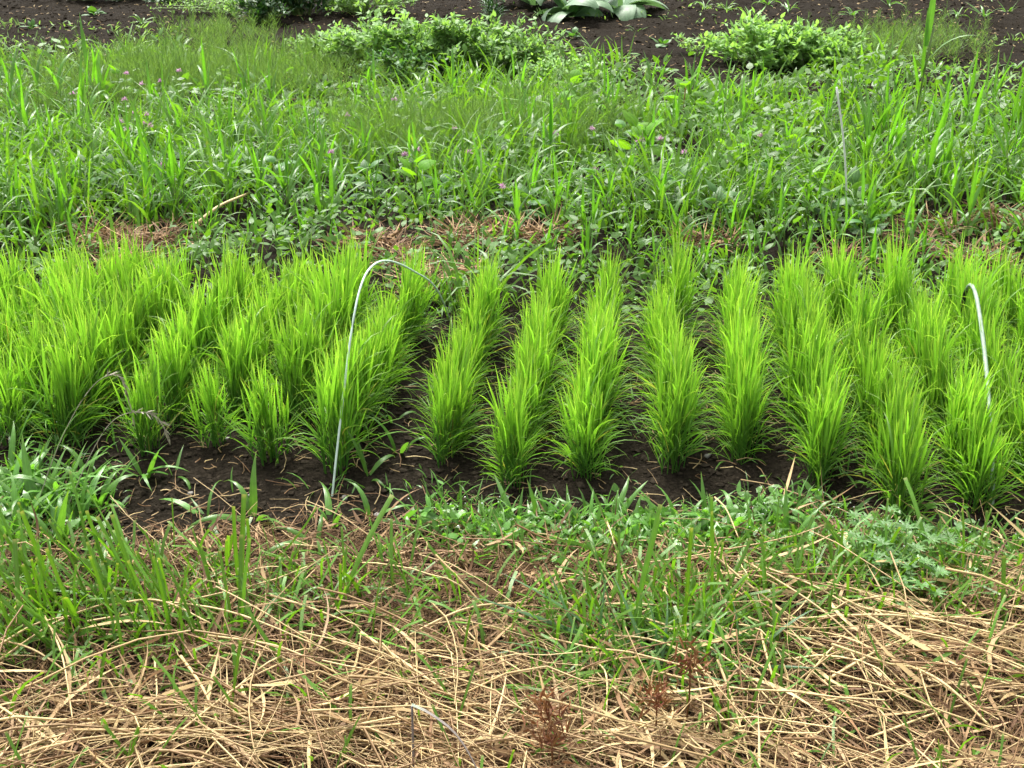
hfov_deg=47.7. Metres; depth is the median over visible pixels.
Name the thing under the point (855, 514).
lobed weed
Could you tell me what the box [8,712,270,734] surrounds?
straw stalk
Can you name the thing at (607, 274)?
rice clump
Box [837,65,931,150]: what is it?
grass tuft
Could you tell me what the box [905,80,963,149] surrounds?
grass tuft
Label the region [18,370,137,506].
seed grass
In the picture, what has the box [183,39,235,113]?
grass tuft
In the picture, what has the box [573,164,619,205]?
leafy weed
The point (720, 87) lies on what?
grass tuft
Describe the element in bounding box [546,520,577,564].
crabgrass tuft
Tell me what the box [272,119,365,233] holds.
grass tuft
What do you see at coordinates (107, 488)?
crabgrass tuft
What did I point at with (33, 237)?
grass tuft
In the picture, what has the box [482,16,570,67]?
weed bush
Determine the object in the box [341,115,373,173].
grass tuft
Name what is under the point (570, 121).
grass tuft
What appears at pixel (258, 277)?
rice clump
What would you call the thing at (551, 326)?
rice clump
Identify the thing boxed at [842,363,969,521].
rice clump
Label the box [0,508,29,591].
cut grass tuft
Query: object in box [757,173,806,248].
grass tuft
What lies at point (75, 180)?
grass tuft
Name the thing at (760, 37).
weed bush
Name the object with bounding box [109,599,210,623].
straw stalk
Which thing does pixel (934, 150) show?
grass tuft
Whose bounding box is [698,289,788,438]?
rice clump
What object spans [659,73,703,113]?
broadleaf weed
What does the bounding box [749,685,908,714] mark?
straw stalk
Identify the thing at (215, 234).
grass tuft
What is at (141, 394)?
rice clump
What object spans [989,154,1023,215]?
grass tuft
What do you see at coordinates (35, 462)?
crabgrass tuft
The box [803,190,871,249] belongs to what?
grass tuft
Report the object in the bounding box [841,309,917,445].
rice clump
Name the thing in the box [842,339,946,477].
rice clump
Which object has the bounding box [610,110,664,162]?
broadleaf weed
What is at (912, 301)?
rice clump
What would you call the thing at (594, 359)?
rice clump
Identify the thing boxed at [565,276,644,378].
rice clump
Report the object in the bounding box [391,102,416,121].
leafy weed
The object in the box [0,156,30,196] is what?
broadleaf weed
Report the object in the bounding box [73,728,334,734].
straw stalk
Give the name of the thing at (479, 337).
rice clump
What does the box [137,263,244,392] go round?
rice clump
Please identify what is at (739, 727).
straw stalk
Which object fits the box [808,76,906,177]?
grass tuft
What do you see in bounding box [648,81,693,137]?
grass tuft
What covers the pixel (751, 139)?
grass tuft
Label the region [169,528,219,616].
cut grass tuft
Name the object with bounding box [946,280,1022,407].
rice clump
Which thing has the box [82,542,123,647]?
cut grass tuft
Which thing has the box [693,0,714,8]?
sprout
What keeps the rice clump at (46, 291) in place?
on the soil
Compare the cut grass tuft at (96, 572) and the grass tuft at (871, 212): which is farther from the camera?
the grass tuft at (871, 212)
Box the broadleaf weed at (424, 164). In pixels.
[393,153,441,204]
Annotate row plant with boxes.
[144,0,184,3]
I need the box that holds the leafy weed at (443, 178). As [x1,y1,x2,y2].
[423,174,464,204]
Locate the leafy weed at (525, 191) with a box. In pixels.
[505,183,548,224]
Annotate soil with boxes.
[0,0,1023,767]
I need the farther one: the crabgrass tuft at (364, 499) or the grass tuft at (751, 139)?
the grass tuft at (751, 139)
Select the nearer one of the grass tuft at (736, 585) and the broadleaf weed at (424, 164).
the grass tuft at (736, 585)
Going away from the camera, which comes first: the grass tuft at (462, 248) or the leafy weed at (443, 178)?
the grass tuft at (462, 248)
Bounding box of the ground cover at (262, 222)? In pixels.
[0,28,1023,331]
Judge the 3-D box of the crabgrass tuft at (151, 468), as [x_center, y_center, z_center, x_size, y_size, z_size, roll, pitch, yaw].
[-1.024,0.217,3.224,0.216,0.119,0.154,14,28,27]
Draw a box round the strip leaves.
[0,426,1023,586]
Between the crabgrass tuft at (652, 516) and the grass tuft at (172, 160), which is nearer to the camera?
the crabgrass tuft at (652, 516)
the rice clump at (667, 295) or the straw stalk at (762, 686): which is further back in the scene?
the rice clump at (667, 295)
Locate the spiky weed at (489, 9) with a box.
[478,0,505,37]
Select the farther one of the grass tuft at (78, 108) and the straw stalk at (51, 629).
the grass tuft at (78, 108)
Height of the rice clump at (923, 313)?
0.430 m
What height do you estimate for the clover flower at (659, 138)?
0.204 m
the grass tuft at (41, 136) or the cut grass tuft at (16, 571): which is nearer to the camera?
the cut grass tuft at (16, 571)
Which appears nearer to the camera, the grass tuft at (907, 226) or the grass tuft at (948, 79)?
the grass tuft at (907, 226)
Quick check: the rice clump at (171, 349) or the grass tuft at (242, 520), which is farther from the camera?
the rice clump at (171, 349)
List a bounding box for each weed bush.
[146,0,277,14]
[225,0,295,22]
[265,0,329,15]
[284,20,372,62]
[317,6,428,64]
[319,0,419,15]
[355,40,440,81]
[357,8,502,70]
[400,9,545,70]
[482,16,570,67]
[509,50,616,81]
[671,31,737,56]
[692,6,841,69]
[745,19,861,69]
[820,21,897,62]
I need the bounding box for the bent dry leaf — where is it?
[411,703,476,767]
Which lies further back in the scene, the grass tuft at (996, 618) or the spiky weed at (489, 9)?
the spiky weed at (489, 9)
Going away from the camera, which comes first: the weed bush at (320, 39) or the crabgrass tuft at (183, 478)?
the crabgrass tuft at (183, 478)
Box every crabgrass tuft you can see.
[0,432,52,476]
[0,435,69,515]
[0,435,88,522]
[0,442,112,498]
[0,473,87,538]
[8,421,58,473]
[18,490,99,550]
[35,461,127,537]
[50,444,126,480]
[50,449,141,509]
[115,438,188,490]
[139,445,190,488]
[159,480,247,533]
[188,453,290,534]
[262,514,346,555]
[307,481,348,531]
[347,430,394,485]
[349,482,413,526]
[355,406,415,422]
[366,415,430,452]
[404,508,449,538]
[416,500,478,522]
[431,525,477,548]
[452,499,513,534]
[480,474,553,536]
[483,517,539,556]
[515,480,574,529]
[534,485,613,524]
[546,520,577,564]
[553,492,602,533]
[584,476,646,520]
[601,493,669,537]
[615,498,708,540]
[629,525,683,558]
[635,486,708,551]
[658,515,730,562]
[676,474,757,528]
[676,489,765,539]
[688,536,744,576]
[709,500,799,559]
[714,488,805,535]
[752,486,823,548]
[767,521,824,573]
[788,508,844,546]
[815,554,863,580]
[927,572,967,603]
[949,548,997,566]
[996,537,1018,566]
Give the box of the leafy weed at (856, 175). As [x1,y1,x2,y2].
[836,166,868,218]
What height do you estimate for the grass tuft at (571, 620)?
0.190 m
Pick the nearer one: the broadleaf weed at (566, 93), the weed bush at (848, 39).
the broadleaf weed at (566, 93)
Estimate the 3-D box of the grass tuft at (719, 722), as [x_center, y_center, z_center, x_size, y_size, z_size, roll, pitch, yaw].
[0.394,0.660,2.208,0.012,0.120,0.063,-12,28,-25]
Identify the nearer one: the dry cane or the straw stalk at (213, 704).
the straw stalk at (213, 704)
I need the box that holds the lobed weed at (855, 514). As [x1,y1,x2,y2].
[845,504,905,548]
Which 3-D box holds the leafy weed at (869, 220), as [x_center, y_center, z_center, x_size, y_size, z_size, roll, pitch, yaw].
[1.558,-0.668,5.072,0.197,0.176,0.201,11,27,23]
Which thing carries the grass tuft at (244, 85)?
on the soil
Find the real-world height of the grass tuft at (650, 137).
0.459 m
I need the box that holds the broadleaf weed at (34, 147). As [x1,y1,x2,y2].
[0,131,48,172]
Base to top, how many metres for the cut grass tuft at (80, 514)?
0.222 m
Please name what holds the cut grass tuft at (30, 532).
on the soil
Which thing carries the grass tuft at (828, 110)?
on the soil
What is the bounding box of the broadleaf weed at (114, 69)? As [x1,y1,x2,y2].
[103,64,138,101]
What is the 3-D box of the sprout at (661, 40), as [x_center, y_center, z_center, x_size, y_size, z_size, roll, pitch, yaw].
[1.327,-3.031,10.288,0.203,0.081,0.213,-1,25,-3]
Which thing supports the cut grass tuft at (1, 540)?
on the soil
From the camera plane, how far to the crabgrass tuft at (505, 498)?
3.06 m
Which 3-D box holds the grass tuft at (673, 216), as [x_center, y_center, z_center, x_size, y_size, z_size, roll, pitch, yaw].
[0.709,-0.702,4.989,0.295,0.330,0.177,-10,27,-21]
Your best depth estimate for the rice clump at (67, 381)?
3.38 m
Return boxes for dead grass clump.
[42,200,143,245]
[62,212,180,257]
[64,249,154,278]
[75,225,199,267]
[95,203,212,250]
[312,214,419,256]
[324,227,443,265]
[372,238,516,288]
[373,245,474,302]
[403,207,508,255]
[439,202,551,249]
[483,203,579,244]
[498,199,593,250]
[654,206,753,262]
[804,235,881,271]
[855,218,969,260]
[883,201,979,238]
[928,228,1023,275]
[946,189,1023,230]
[972,205,1023,235]
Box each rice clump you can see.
[0,235,47,330]
[0,261,44,370]
[0,263,28,347]
[0,311,22,406]
[0,323,67,448]
[1,281,95,417]
[5,289,129,448]
[6,246,79,341]
[13,244,142,379]
[26,229,104,305]
[32,228,174,353]
[38,273,149,415]
[78,247,175,385]
[89,217,180,308]
[107,343,185,456]
[114,237,198,352]
[125,290,223,429]
[130,226,205,330]
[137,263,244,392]
[170,351,246,448]
[176,231,267,359]
[191,295,280,421]
[216,345,317,465]
[217,266,287,386]
[218,238,279,315]
[229,255,309,358]
[244,287,343,426]
[261,232,331,325]
[270,285,352,385]
[270,302,400,476]
[278,232,398,352]
[313,302,410,430]
[314,214,399,329]
[354,295,420,403]
[360,269,426,370]
[368,242,448,352]
[394,330,492,467]
[404,312,493,436]
[437,273,509,372]
[440,312,500,397]
[446,246,515,345]
[468,357,560,492]
[488,318,571,452]
[494,278,576,421]
[503,284,573,383]
[514,243,586,347]
[535,360,639,480]
[546,302,654,436]
[549,284,638,407]
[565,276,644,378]
[574,234,642,346]
[618,272,702,375]
[621,269,708,403]
[625,228,716,345]
[625,318,724,473]
[627,311,720,442]
[694,233,773,349]
[698,254,782,353]
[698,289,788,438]
[698,327,791,464]
[704,281,779,390]
[756,239,833,357]
[756,247,816,347]
[759,255,848,399]
[761,279,859,421]
[762,298,870,455]
[774,349,869,489]
[804,223,887,348]
[829,265,911,377]
[831,300,889,409]
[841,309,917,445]
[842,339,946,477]
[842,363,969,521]
[857,215,942,352]
[869,277,972,410]
[875,268,951,375]
[903,310,976,437]
[919,233,1004,350]
[919,366,1023,514]
[921,339,1016,475]
[932,240,1023,371]
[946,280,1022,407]
[953,370,1023,498]
[955,316,1023,437]
[973,228,1023,349]
[984,342,1023,469]
[997,269,1023,367]
[1002,329,1023,380]
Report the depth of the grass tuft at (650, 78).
7.84 m
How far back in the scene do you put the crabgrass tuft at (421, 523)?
2.98 m
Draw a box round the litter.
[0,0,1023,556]
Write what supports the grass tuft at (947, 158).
on the soil
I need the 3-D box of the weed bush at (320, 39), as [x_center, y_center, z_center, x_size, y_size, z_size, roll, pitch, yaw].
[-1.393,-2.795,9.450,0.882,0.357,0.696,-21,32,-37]
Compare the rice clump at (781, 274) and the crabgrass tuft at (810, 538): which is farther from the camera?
the rice clump at (781, 274)
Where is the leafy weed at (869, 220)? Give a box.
[846,210,889,245]
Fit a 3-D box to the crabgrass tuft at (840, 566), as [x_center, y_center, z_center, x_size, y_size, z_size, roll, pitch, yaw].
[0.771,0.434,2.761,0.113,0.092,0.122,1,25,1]
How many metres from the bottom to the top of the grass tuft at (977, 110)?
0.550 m
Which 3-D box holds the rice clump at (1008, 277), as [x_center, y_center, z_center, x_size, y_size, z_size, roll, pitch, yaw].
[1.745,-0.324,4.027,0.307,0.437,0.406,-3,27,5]
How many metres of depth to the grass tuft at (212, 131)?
6.17 m
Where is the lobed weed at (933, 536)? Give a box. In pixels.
[877,520,941,565]
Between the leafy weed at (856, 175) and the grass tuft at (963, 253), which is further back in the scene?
the leafy weed at (856, 175)
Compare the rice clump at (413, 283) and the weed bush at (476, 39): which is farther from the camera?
the weed bush at (476, 39)
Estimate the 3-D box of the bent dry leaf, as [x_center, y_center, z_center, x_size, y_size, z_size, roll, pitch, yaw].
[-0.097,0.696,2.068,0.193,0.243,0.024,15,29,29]
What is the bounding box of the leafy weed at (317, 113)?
[298,107,329,139]
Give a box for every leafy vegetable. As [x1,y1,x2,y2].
[491,0,545,5]
[535,0,613,22]
[600,0,666,20]
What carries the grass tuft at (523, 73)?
on the soil
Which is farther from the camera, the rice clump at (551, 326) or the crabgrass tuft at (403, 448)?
the rice clump at (551, 326)
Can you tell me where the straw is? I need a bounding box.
[0,457,1023,767]
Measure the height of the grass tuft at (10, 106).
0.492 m
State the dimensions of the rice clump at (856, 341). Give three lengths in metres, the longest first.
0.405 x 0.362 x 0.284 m
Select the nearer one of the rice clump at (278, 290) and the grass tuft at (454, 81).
the rice clump at (278, 290)
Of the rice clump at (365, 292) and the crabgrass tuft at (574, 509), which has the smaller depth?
the crabgrass tuft at (574, 509)
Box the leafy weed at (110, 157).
[82,154,129,194]
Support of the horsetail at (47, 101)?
on the soil
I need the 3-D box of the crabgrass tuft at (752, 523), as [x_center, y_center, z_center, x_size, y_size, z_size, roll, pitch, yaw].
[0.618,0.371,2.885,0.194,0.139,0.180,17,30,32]
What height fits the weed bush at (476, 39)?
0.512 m
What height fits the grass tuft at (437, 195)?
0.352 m
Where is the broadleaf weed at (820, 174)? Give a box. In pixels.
[788,147,829,196]
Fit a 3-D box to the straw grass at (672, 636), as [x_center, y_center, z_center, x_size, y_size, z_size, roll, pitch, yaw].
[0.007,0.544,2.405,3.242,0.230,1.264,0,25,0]
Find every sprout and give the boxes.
[18,19,37,29]
[81,6,104,15]
[127,14,153,23]
[329,83,346,97]
[566,27,580,36]
[609,68,643,78]
[649,37,671,47]
[651,64,673,72]
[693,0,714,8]
[716,1,736,9]
[754,0,781,6]
[782,0,799,11]
[839,7,859,14]
[881,0,903,6]
[918,58,958,76]
[951,8,968,17]
[955,58,979,79]
[966,2,992,16]
[980,74,1013,87]
[999,3,1016,11]
[1000,61,1023,68]
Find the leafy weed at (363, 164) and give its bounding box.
[344,159,384,202]
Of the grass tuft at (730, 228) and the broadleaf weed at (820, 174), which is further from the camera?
the broadleaf weed at (820, 174)
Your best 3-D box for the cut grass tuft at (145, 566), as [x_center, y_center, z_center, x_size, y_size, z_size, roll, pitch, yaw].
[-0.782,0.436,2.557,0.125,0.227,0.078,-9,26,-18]
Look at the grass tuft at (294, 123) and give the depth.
6.48 m
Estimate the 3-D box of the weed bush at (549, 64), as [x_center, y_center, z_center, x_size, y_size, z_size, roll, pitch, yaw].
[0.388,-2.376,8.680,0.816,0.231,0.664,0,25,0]
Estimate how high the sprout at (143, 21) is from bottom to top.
0.123 m
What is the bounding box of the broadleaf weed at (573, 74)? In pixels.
[549,70,599,99]
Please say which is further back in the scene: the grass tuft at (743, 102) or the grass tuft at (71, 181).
the grass tuft at (743, 102)
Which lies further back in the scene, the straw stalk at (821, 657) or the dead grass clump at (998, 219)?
the dead grass clump at (998, 219)
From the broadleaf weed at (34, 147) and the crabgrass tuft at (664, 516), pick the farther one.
the broadleaf weed at (34, 147)
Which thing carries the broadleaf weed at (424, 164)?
on the soil
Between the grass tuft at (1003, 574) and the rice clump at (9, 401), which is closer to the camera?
the grass tuft at (1003, 574)
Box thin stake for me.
[836,87,847,196]
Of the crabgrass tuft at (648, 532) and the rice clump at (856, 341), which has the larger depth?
the rice clump at (856, 341)
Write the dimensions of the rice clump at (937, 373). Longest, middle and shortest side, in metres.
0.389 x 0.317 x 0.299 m
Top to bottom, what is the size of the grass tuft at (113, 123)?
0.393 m
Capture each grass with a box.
[0,21,1023,321]
[0,421,1023,598]
[0,494,1023,767]
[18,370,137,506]
[52,408,169,503]
[912,0,977,127]
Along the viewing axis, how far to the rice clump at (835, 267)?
4.01 m
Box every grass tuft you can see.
[0,47,30,89]
[0,47,52,113]
[0,49,31,120]
[0,70,33,131]
[0,77,54,144]
[0,123,27,168]
[0,163,39,230]
[0,502,42,567]
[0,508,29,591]
[0,516,20,564]
[0,539,22,651]
[0,539,47,635]
[0,595,28,660]
[0,596,72,660]
[2,510,63,608]
[8,197,65,256]
[16,548,87,645]
[17,36,88,109]
[17,151,82,226]
[20,99,58,166]
[27,164,95,240]
[35,471,90,572]
[44,70,104,147]
[44,152,99,205]
[48,519,107,617]
[49,49,111,122]
[52,145,99,201]
[57,207,107,260]
[57,510,121,596]
[58,143,103,207]
[68,12,116,107]
[82,514,145,613]
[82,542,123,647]
[85,490,131,583]
[94,582,155,649]
[95,104,132,163]
[104,92,158,175]
[112,530,159,598]
[114,103,206,210]
[120,143,175,224]
[121,537,185,620]
[122,142,189,200]
[127,539,173,644]
[137,124,225,226]
[138,165,214,217]
[138,558,201,657]
[141,124,209,220]
[142,60,182,123]
[159,95,200,142]
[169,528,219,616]
[174,172,234,240]
[176,202,226,259]
[179,535,250,638]
[182,103,240,160]
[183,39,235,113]
[190,81,251,148]
[205,494,245,592]
[213,115,272,204]
[217,49,271,114]
[220,202,277,261]
[226,113,285,212]
[234,87,297,166]
[238,185,298,251]
[244,129,325,221]
[258,59,277,106]
[267,92,313,145]
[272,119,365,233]
[278,130,339,206]
[282,194,324,256]
[286,94,328,154]
[294,112,356,181]
[302,143,369,208]
[311,212,346,261]
[323,494,393,605]
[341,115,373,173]
[343,75,371,126]
[351,157,403,220]
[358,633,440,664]
[363,47,392,111]
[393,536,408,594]
[397,243,431,272]
[399,122,435,182]
[402,157,462,224]
[425,209,481,263]
[428,125,480,178]
[433,46,480,110]
[435,265,466,309]
[444,159,512,227]
[464,130,517,204]
[467,63,503,88]
[467,504,701,653]
[480,207,529,275]
[486,90,530,150]
[486,180,535,249]
[486,560,654,673]
[501,38,542,100]
[502,81,546,130]
[509,143,562,209]
[511,92,572,173]
[523,147,596,228]
[523,217,577,269]
[532,97,580,151]
[563,177,628,251]
[566,211,602,279]
[574,573,748,686]
[584,43,629,128]
[586,162,629,228]
[602,198,656,261]
[608,527,768,640]
[610,131,653,199]
[612,98,677,172]
[624,228,671,279]
[630,151,694,225]
[634,52,674,100]
[645,187,709,252]
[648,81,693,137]
[667,586,815,668]
[669,143,719,217]
[676,44,733,105]
[678,511,783,615]
[682,215,731,279]
[691,92,740,150]
[691,126,738,197]
[699,57,753,120]
[708,191,764,255]
[712,696,725,764]
[732,216,779,276]
[734,80,765,126]
[736,116,771,156]
[741,140,800,220]
[747,545,793,595]
[752,57,767,110]
[754,81,806,126]
[757,114,806,176]
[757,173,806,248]
[780,216,828,273]
[782,153,852,231]
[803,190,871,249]
[805,71,840,138]
[807,529,887,584]
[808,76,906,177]
[826,587,832,638]
[834,64,871,123]
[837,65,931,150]
[843,155,915,243]
[851,223,878,279]
[873,64,905,124]
[873,73,941,178]
[883,189,941,250]
[893,106,951,204]
[903,477,938,551]
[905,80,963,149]
[911,219,937,277]
[914,77,1002,178]
[922,122,993,204]
[925,46,997,121]
[927,54,966,106]
[940,229,997,273]
[941,81,1010,171]
[941,508,998,580]
[943,155,1001,237]
[963,66,1023,159]
[964,92,1023,201]
[973,47,1013,114]
[980,595,1008,672]
[986,556,1005,623]
[988,88,1023,153]
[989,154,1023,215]
[998,161,1023,245]
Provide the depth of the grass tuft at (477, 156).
5.61 m
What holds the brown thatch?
on the soil
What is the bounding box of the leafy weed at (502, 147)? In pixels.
[483,132,509,159]
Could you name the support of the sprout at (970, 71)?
on the soil
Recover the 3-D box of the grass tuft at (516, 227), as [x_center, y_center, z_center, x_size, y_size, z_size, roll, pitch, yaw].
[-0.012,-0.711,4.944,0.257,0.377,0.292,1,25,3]
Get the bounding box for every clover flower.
[118,71,129,100]
[133,81,143,106]
[146,123,154,146]
[323,148,335,167]
[398,151,414,184]
[496,182,511,214]
[587,126,602,141]
[655,135,670,146]
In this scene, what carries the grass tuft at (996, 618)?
on the soil
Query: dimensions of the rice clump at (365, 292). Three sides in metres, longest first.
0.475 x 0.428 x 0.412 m
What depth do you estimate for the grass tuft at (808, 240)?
4.67 m
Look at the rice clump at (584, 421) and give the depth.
3.24 m
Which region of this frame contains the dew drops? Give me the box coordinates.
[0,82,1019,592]
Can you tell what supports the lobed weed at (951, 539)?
on the soil
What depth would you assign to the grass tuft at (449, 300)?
4.39 m
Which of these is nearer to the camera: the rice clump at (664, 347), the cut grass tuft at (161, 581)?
the cut grass tuft at (161, 581)
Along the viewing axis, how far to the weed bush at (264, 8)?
11.41 m
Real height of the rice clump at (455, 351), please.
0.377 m
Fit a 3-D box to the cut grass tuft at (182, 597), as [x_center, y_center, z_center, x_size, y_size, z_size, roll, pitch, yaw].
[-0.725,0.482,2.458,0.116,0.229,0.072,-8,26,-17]
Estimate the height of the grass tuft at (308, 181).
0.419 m
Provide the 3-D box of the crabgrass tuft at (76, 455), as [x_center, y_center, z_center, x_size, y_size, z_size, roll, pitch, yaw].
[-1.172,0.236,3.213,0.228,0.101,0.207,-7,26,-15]
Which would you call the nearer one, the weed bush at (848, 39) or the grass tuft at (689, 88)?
the grass tuft at (689, 88)
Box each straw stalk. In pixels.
[0,597,123,660]
[0,616,70,645]
[0,639,80,682]
[0,706,54,751]
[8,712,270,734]
[44,615,73,727]
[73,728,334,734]
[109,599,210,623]
[144,661,157,751]
[156,601,339,655]
[169,643,335,740]
[179,655,229,751]
[189,538,222,591]
[207,634,343,676]
[270,594,361,626]
[361,631,494,725]
[399,601,526,640]
[558,656,663,677]
[574,716,705,752]
[589,635,701,657]
[594,660,607,722]
[605,518,616,552]
[685,660,779,703]
[694,715,823,740]
[714,497,738,537]
[716,659,748,754]
[744,559,924,702]
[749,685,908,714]
[759,631,786,716]
[766,567,877,622]
[780,613,1021,640]
[780,633,845,718]
[788,646,876,665]
[824,634,917,681]
[848,599,1023,670]
[865,691,1023,739]
[870,643,1021,716]
[898,616,1023,625]
[902,663,1004,739]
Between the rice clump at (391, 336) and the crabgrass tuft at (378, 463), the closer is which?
the crabgrass tuft at (378, 463)
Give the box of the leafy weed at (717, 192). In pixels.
[695,178,737,229]
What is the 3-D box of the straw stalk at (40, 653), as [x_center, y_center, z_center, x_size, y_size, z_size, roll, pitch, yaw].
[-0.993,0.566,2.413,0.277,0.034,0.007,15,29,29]
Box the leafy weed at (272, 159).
[259,155,298,200]
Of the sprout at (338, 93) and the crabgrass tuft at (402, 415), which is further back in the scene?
the sprout at (338, 93)
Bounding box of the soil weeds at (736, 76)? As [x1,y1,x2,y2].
[0,0,1023,132]
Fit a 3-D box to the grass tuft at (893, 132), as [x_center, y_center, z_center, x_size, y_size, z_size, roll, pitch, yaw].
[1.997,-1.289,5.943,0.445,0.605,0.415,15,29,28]
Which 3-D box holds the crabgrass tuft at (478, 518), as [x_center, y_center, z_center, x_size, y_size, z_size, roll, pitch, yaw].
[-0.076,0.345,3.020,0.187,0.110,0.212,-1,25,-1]
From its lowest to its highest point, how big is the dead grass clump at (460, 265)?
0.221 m
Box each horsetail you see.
[0,21,425,118]
[0,62,210,127]
[152,6,280,52]
[211,77,723,189]
[444,59,662,135]
[802,1,1023,65]
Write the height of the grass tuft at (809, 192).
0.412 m
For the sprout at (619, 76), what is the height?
0.120 m
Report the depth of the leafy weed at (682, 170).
5.45 m
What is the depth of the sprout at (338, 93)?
8.13 m
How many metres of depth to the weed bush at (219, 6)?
12.07 m
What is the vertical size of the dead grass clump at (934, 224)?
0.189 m
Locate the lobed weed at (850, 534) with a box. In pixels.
[844,529,899,566]
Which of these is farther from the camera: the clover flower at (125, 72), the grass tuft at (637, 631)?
the clover flower at (125, 72)
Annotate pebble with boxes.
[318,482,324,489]
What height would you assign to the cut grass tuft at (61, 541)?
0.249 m
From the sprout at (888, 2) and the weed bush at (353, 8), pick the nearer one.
the weed bush at (353, 8)
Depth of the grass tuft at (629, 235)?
4.89 m
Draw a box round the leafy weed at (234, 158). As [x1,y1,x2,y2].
[217,142,251,181]
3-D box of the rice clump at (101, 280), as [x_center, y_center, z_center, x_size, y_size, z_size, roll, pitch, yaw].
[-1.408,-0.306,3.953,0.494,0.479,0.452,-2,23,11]
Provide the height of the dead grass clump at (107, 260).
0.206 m
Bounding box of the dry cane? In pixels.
[191,192,249,227]
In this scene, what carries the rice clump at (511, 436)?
on the soil
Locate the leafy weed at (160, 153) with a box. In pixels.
[153,140,190,175]
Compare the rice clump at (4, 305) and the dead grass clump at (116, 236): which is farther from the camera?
the dead grass clump at (116, 236)
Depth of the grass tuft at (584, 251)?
4.69 m
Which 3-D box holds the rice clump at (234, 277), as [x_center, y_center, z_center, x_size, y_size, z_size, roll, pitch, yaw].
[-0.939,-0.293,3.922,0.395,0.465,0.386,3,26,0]
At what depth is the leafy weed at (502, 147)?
6.19 m
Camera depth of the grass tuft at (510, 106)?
6.54 m
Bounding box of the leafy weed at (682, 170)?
[664,164,693,206]
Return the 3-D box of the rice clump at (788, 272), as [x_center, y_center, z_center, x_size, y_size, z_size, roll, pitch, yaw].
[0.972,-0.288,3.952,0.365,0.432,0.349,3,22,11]
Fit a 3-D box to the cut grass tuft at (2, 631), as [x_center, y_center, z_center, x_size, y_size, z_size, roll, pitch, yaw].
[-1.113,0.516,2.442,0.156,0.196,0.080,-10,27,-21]
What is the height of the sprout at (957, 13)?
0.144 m
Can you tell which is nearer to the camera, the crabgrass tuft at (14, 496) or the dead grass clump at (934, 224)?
the crabgrass tuft at (14, 496)
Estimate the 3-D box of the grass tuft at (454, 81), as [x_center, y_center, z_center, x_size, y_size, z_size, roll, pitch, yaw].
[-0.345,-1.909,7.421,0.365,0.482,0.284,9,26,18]
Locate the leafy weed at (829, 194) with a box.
[809,187,853,242]
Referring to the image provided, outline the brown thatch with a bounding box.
[0,464,1023,767]
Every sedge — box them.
[522,684,575,753]
[522,712,574,765]
[633,672,681,739]
[664,635,712,725]
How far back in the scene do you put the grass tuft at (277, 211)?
5.00 m
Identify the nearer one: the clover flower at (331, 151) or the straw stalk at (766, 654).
the straw stalk at (766, 654)
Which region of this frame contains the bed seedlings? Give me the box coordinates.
[0,304,1012,499]
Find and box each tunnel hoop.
[331,260,452,495]
[950,283,994,508]
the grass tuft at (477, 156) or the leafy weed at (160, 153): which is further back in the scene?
the leafy weed at (160, 153)
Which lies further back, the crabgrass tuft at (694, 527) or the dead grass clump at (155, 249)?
the dead grass clump at (155, 249)
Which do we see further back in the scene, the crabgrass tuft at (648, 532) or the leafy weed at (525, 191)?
the leafy weed at (525, 191)
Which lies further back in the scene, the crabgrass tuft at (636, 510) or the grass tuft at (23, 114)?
the grass tuft at (23, 114)
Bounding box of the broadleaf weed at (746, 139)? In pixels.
[715,127,760,179]
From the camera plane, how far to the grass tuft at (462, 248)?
4.82 m
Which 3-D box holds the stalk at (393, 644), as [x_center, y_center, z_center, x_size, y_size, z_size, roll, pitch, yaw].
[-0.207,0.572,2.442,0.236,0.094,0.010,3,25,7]
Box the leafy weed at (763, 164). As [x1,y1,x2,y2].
[757,161,795,200]
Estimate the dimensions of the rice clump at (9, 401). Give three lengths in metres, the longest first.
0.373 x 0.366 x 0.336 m
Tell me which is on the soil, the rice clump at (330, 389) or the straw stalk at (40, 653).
the rice clump at (330, 389)
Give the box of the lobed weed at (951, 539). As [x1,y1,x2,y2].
[912,520,967,560]
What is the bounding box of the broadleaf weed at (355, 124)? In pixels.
[346,114,382,143]
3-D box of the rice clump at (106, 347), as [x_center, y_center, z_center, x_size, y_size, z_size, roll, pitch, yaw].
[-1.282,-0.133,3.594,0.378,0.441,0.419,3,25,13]
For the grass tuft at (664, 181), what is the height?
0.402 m
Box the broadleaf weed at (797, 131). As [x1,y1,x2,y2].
[761,127,816,165]
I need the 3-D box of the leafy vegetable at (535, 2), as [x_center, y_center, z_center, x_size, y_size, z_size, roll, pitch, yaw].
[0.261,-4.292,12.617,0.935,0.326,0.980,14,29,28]
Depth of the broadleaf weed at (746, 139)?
6.01 m
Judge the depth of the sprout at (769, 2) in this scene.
12.72 m
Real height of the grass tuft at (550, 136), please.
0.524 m
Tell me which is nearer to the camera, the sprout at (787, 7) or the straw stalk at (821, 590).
the straw stalk at (821, 590)
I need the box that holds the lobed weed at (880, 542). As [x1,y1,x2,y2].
[866,537,926,589]
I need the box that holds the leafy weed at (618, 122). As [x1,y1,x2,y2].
[607,119,635,155]
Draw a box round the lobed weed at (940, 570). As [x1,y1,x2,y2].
[893,555,950,608]
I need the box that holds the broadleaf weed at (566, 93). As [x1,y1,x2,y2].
[546,90,583,129]
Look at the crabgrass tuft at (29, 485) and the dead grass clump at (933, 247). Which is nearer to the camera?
the crabgrass tuft at (29, 485)
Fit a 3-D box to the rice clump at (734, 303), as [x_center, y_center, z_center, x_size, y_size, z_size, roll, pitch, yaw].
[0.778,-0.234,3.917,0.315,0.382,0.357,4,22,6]

